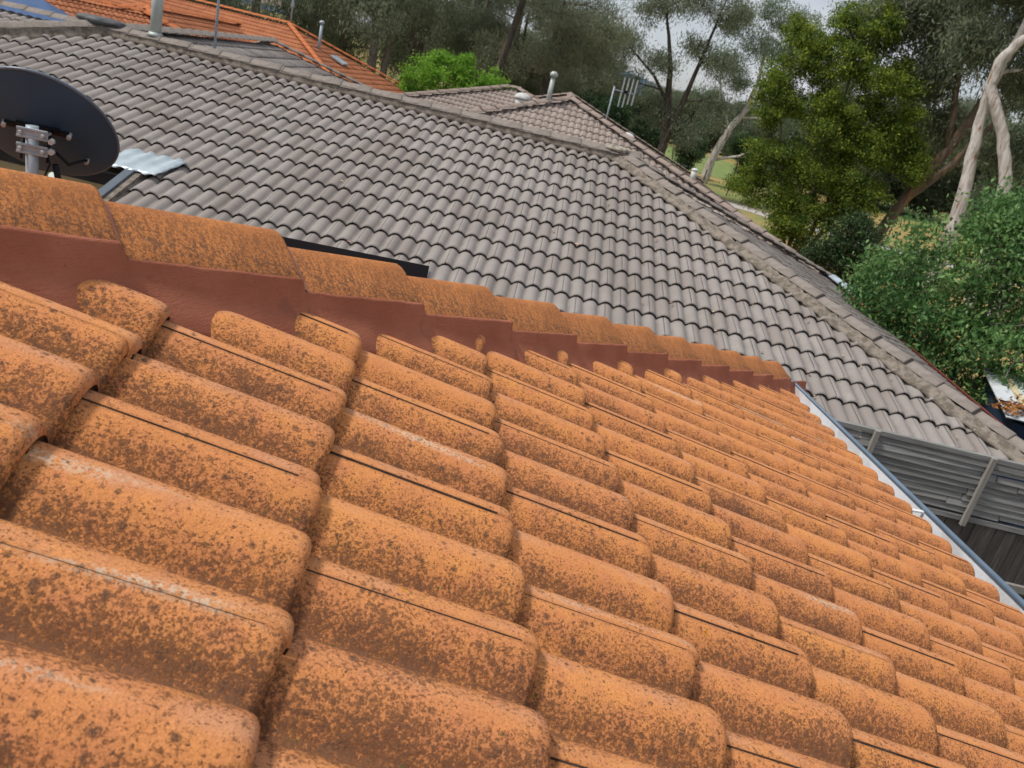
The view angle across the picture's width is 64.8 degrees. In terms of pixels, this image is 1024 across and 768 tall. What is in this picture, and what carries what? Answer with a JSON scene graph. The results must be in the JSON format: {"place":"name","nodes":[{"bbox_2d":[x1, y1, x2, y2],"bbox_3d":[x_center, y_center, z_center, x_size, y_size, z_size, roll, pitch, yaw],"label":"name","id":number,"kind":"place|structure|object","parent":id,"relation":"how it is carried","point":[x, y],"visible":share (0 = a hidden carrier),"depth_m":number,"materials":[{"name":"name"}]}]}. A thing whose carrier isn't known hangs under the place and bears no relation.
{"place":"outdoors","nodes":[
{"label":"outdoors","id":0,"kind":"place"},
{"bbox_2d":[239,0,674,94],"bbox_3d":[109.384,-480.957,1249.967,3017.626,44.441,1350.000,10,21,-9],"label":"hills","id":1,"kind":"structure","parent":0,"point":[435,38],"depth_m":1243.79,"materials":[{"name":"green plant"}]},
{"bbox_2d":[245,6,1023,393],"bbox_3d":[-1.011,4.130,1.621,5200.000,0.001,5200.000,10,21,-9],"label":"ground","id":2,"kind":"structure","parent":0,"point":[723,194],"depth_m":54.92,"materials":[{"name":"green plant"}]},
{"bbox_2d":[44,0,410,92],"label":"distant orange house","id":3,"kind":"structure","parent":2,"relation":"on","point":[187,14],"depth_m":30.93,"materials":[{"name":"tile"}]},
{"bbox_2d":[290,0,294,21],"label":"antenna mast","id":4,"kind":"object","parent":3,"relation":"on","point":[292,3],"visible":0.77,"depth_m":31.74,"materials":[{"name":"metal"}]},
{"bbox_2d":[190,0,341,52],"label":"gum tree","id":5,"kind":"object","parent":2,"relation":"on","point":[256,7],"visible":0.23,"depth_m":40.51,"materials":[{"name":"green plant"}]},
{"bbox_2d":[279,0,370,43],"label":"gum tree","id":6,"kind":"object","parent":2,"relation":"on","point":[323,14],"visible":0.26,"depth_m":45.32,"materials":[{"name":"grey plant"}]},
{"bbox_2d":[283,8,433,82],"bbox_3d":[-10.330,-25.935,50.853,13.410,15.446,8.927,0,25,-31],"label":"gum tree","id":7,"kind":"object","parent":2,"relation":"on","point":[344,44],"visible":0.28,"depth_m":52.08,"materials":[{"name":"green plant"}]},
{"bbox_2d":[296,0,461,77],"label":"gum tree","id":8,"kind":"object","parent":2,"relation":"on","point":[398,10],"visible":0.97,"depth_m":38.72,"materials":[{"name":"green plant"}]},
{"bbox_2d":[364,1,469,83],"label":"gum tree","id":9,"kind":"object","parent":2,"relation":"on","point":[420,44],"visible":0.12,"depth_m":47.27,"materials":[{"name":"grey plant"}]},
{"bbox_2d":[360,0,494,83],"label":"gum tree","id":10,"kind":"object","parent":2,"relation":"on","point":[393,75],"visible":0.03,"depth_m":59.50,"materials":[{"name":"green plant"}]},
{"bbox_2d":[395,47,520,94],"bbox_3d":[-2.490,-12.236,35.641,6.439,4.848,3.285,11,21,-8],"label":"lime shrub","id":11,"kind":"object","parent":2,"relation":"on","point":[430,79],"visible":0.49,"depth_m":35.05,"materials":[{"name":"green plant"}]},
{"bbox_2d":[418,0,536,91],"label":"gum tree","id":12,"kind":"object","parent":2,"relation":"on","point":[456,37],"visible":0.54,"depth_m":42.09,"materials":[{"name":"green plant"}]},
{"bbox_2d":[440,0,514,87],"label":"gum tree","id":13,"kind":"object","parent":2,"relation":"on","point":[495,13],"visible":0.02,"depth_m":62.58,"materials":[{"name":"green plant"}]},
{"bbox_2d":[0,168,1023,767],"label":"orange tiled house","id":14,"kind":"structure","parent":2,"relation":"on","point":[268,498],"depth_m":1.27,"materials":[{"name":"tan tile"},{"name":"terracotta tile"},{"name":"painted metal"}]},
{"bbox_2d":[0,66,119,178],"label":"satellite dish","id":15,"kind":"object","parent":14,"relation":"on","point":[56,127],"visible":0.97,"depth_m":3.61,"materials":[{"name":"charcoal paint"},{"name":"galvanised steel"},{"name":"aluminium"}]},
{"bbox_2d":[282,237,431,278],"bbox_3d":[-0.929,-0.530,3.392,1.210,0.557,1.593,10,21,-9],"label":"solar panel","id":16,"kind":"object","parent":14,"relation":"attached to","point":[415,269],"visible":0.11,"depth_m":2.62,"materials":[{"name":"black glass"}]},
{"bbox_2d":[472,7,566,96],"bbox_3d":[0.065,-15.950,43.104,6.664,7.390,7.252,0,25,-32],"label":"sheoak tree","id":17,"kind":"object","parent":2,"relation":"on","point":[535,84],"visible":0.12,"depth_m":41.08,"materials":[{"name":"green plant"}]},
{"bbox_2d":[423,0,627,91],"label":"gum tree","id":18,"kind":"object","parent":2,"relation":"on","point":[595,4],"visible":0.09,"depth_m":51.51,"materials":[{"name":"green plant"}]},
{"bbox_2d":[528,17,545,38],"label":"gum tree","id":19,"kind":"object","parent":2,"relation":"on","point":[535,27],"visible":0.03,"depth_m":109.51,"materials":[{"name":"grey plant"}]},
{"bbox_2d":[493,0,582,82],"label":"leaning gum","id":20,"kind":"object","parent":2,"relation":"on","point":[509,40],"visible":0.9,"depth_m":36.50,"materials":[{"name":"brown plant"}]},
{"bbox_2d":[461,0,644,104],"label":"sheoak tree","id":21,"kind":"object","parent":2,"relation":"on","point":[559,52],"visible":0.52,"depth_m":39.12,"materials":[{"name":"green plant"}]},
{"bbox_2d":[519,26,617,100],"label":"park tree","id":22,"kind":"object","parent":2,"relation":"on","point":[536,34],"visible":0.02,"depth_m":87.55,"materials":[{"name":"green plant"}]},
{"bbox_2d":[554,88,609,112],"bbox_3d":[3.244,-14.303,45.311,4.484,4.653,4.842,-2,26,-35],"label":"bush","id":23,"kind":"object","parent":2,"relation":"on","point":[593,102],"visible":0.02,"depth_m":44.08,"materials":[{"name":"green plant"}]},
{"bbox_2d":[530,18,634,98],"bbox_3d":[3.798,-17.742,48.735,7.476,8.291,8.136,22,22,21],"label":"sheoak tree","id":24,"kind":"object","parent":2,"relation":"on","point":[584,78],"visible":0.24,"depth_m":47.52,"materials":[{"name":"green plant"}]},
{"bbox_2d":[589,64,620,102],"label":"park tree","id":25,"kind":"object","parent":2,"relation":"on","point":[603,93],"visible":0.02,"depth_m":96.02,"materials":[{"name":"green plant"}]},
{"bbox_2d":[585,30,631,74],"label":"gum tree","id":26,"kind":"object","parent":2,"relation":"on","point":[620,67],"visible":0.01,"depth_m":126.39,"materials":[{"name":"green plant"}]},
{"bbox_2d":[576,90,645,129],"bbox_3d":[4.978,-14.861,47.499,5.097,4.898,4.720,15,21,2],"label":"bush","id":27,"kind":"object","parent":2,"relation":"on","point":[620,115],"visible":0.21,"depth_m":45.93,"materials":[{"name":"green plant"}]},
{"bbox_2d":[399,71,857,299],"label":"brown tiled house","id":28,"kind":"structure","parent":2,"relation":"on","point":[571,114],"depth_m":18.85,"materials":[{"name":"tile"}]},
{"bbox_2d":[605,77,638,123],"bbox_3d":[2.644,-6.775,19.767,0.549,1.410,0.060,13,21,-1],"label":"tv antenna","id":29,"kind":"object","parent":28,"relation":"attached to","point":[626,92],"visible":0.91,"depth_m":19.64,"materials":[{"name":"metal"}]},
{"bbox_2d":[617,92,641,127],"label":"park tree","id":30,"kind":"object","parent":2,"relation":"on","point":[636,100],"visible":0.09,"depth_m":107.77,"materials":[{"name":"green plant"}]},
{"bbox_2d":[622,117,672,150],"bbox_3d":[8.808,-16.148,54.415,3.776,3.918,4.078,16,21,5],"label":"bush","id":31,"kind":"object","parent":2,"relation":"on","point":[648,134],"visible":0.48,"depth_m":53.55,"materials":[{"name":"green plant"}]},
{"bbox_2d":[629,81,695,136],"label":"park tree","id":32,"kind":"object","parent":2,"relation":"on","point":[650,89],"visible":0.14,"depth_m":106.33,"materials":[{"name":"green plant"}]},
{"bbox_2d":[661,85,683,95],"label":"gum tree","id":33,"kind":"object","parent":2,"relation":"on","point":[676,90],"visible":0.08,"depth_m":137.21,"materials":[{"name":"green plant"}]},
{"bbox_2d":[601,0,764,159],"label":"open gum","id":34,"kind":"object","parent":2,"relation":"on","point":[670,124],"visible":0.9,"depth_m":47.33,"materials":[{"name":"green plant"}]},
{"bbox_2d":[671,130,711,173],"bbox_3d":[13.568,-17.849,62.028,3.823,3.674,3.540,22,22,20],"label":"bush","id":35,"kind":"object","parent":2,"relation":"on","point":[691,159],"visible":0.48,"depth_m":61.42,"materials":[{"name":"green plant"}]},
{"bbox_2d":[668,87,725,148],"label":"park tree","id":36,"kind":"object","parent":2,"relation":"on","point":[692,115],"visible":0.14,"depth_m":108.33,"materials":[{"name":"green plant"}]},
{"bbox_2d":[697,103,746,153],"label":"park tree","id":37,"kind":"object","parent":2,"relation":"on","point":[713,143],"visible":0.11,"depth_m":109.98,"materials":[{"name":"green plant"}]},
{"bbox_2d":[721,98,769,159],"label":"park tree","id":38,"kind":"object","parent":2,"relation":"on","point":[744,126],"visible":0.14,"depth_m":107.63,"materials":[{"name":"green plant"}]},
{"bbox_2d":[680,0,824,183],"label":"white gum","id":39,"kind":"object","parent":2,"relation":"on","point":[765,45],"visible":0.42,"depth_m":55.56,"materials":[{"name":"green plant"}]},
{"bbox_2d":[749,97,783,146],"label":"park tree","id":40,"kind":"object","parent":2,"relation":"on","point":[767,133],"visible":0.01,"depth_m":100.65,"materials":[{"name":"green plant"}]},
{"bbox_2d":[680,162,892,238],"bbox_3d":[14.234,-12.685,52.213,1.253,1.250,21.920,-7,29,-43],"label":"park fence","id":41,"kind":"object","parent":2,"relation":"on","point":[765,189],"visible":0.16,"depth_m":53.60,"materials":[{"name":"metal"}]},
{"bbox_2d":[763,92,860,188],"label":"park tree","id":42,"kind":"object","parent":2,"relation":"on","point":[791,135],"visible":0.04,"depth_m":80.39,"materials":[{"name":"green plant"}]},
{"bbox_2d":[717,0,940,254],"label":"yellow green tree","id":43,"kind":"object","parent":2,"relation":"on","point":[857,138],"visible":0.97,"depth_m":31.49,"materials":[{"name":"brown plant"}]},
{"bbox_2d":[789,207,897,287],"bbox_3d":[12.003,-4.710,28.386,4.254,3.032,2.563,21,22,18],"label":"bush","id":44,"kind":"object","parent":2,"relation":"on","point":[828,254],"visible":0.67,"depth_m":28.07,"materials":[{"name":"green plant"}]},
{"bbox_2d":[790,70,939,207],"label":"park tree","id":45,"kind":"object","parent":2,"relation":"on","point":[891,180],"visible":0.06,"depth_m":74.96,"materials":[{"name":"green plant"}]},
{"bbox_2d":[791,245,955,350],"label":"leaf litter","id":46,"kind":"object","parent":2,"relation":"on","point":[884,298],"visible":0.01,"depth_m":27.86,"materials":[{"name":"plant"}]},
{"bbox_2d":[810,0,1023,245],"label":"leaning stringybark","id":47,"kind":"object","parent":2,"relation":"on","point":[945,121],"visible":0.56,"depth_m":30.97,"materials":[{"name":"green plant"}]},
{"bbox_2d":[894,79,975,113],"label":"gum tree","id":48,"kind":"object","parent":2,"relation":"on","point":[961,102],"visible":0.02,"depth_m":105.31,"materials":[{"name":"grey plant"}]},
{"bbox_2d":[900,0,1023,314],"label":"twin white gum","id":49,"kind":"object","parent":2,"relation":"on","point":[1004,155],"visible":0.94,"depth_m":25.90,"materials":[{"name":"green plant"}]},
{"bbox_2d":[925,85,1014,122],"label":"gum tree","id":50,"kind":"object","parent":2,"relation":"on","point":[972,101],"visible":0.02,"depth_m":109.55,"materials":[{"name":"green plant"}]},
{"bbox_2d":[354,0,1023,123],"label":"sky","id":51,"kind":"structure","parent":0,"point":[818,5],"materials":[{"name":"white"}]},
{"bbox_2d":[664,145,792,192],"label":"lawn","id":52,"kind":"structure","parent":0,"point":[721,169],"depth_m":80.23,"materials":[{"name":"green plant"}]},
{"bbox_2d":[723,130,766,177],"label":"bush","id":53,"kind":"object","parent":52,"relation":"on","point":[733,143],"visible":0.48,"depth_m":68.47,"materials":[{"name":"green plant"}]},
{"bbox_2d":[724,199,1023,286],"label":"path","id":54,"kind":"structure","parent":0,"point":[740,206],"depth_m":47.52,"materials":[{"name":"beige concrete"}]},
{"bbox_2d":[869,201,1008,252],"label":"lawn","id":55,"kind":"structure","parent":0,"point":[887,209],"depth_m":80.56,"materials":[{"name":"green plant"}]},
{"bbox_2d":[872,97,968,219],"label":"park tree","id":56,"kind":"object","parent":55,"relation":"on","point":[933,201],"visible":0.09,"depth_m":77.22,"materials":[{"name":"green plant"}]},
{"bbox_2d":[926,103,1023,232],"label":"park tree","id":57,"kind":"object","parent":55,"relation":"on","point":[951,178],"visible":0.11,"depth_m":73.57,"materials":[{"name":"green plant"}]},
{"bbox_2d":[966,111,1023,246],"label":"park tree","id":58,"kind":"object","parent":55,"relation":"on","point":[987,138],"visible":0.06,"depth_m":66.04,"materials":[{"name":"green plant"}]},
{"label":"side yard","id":59,"kind":"structure","parent":0,"visible":0},
{"bbox_2d":[0,0,70,20],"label":"blue roofed shed","id":60,"kind":"structure","parent":59,"relation":"on","point":[42,4],"depth_m":17.23,"materials":[{"name":"metal"}]},
{"bbox_2d":[0,0,1023,514],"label":"grey tiled house","id":61,"kind":"structure","parent":59,"relation":"on","point":[284,144],"depth_m":9.15,"materials":[{"name":"tile"}]},
{"bbox_2d":[213,0,219,48],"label":"antenna mast","id":62,"kind":"object","parent":61,"relation":"on","point":[216,23],"depth_m":11.80,"materials":[{"name":"metal"}]},
{"bbox_2d":[828,170,1023,404],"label":"green shrub","id":63,"kind":"object","parent":59,"relation":"on","point":[981,331],"visible":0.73,"depth_m":11.27,"materials":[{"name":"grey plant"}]},
{"bbox_2d":[834,418,1023,598],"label":"paling fence","id":64,"kind":"object","parent":59,"relation":"on","point":[923,467],"visible":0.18,"depth_m":7.00,"materials":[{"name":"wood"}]},
{"bbox_2d":[954,367,1023,535],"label":"garden shed","id":65,"kind":"structure","parent":59,"relation":"on","point":[1012,422],"depth_m":10.26,"materials":[{"name":"white metal"}]},
{"bbox_2d":[985,393,1023,415],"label":"dry leaf heap","id":66,"kind":"object","parent":65,"relation":"on","point":[1009,406],"visible":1,"depth_m":9.39,"materials":[{"name":"brown plant"}]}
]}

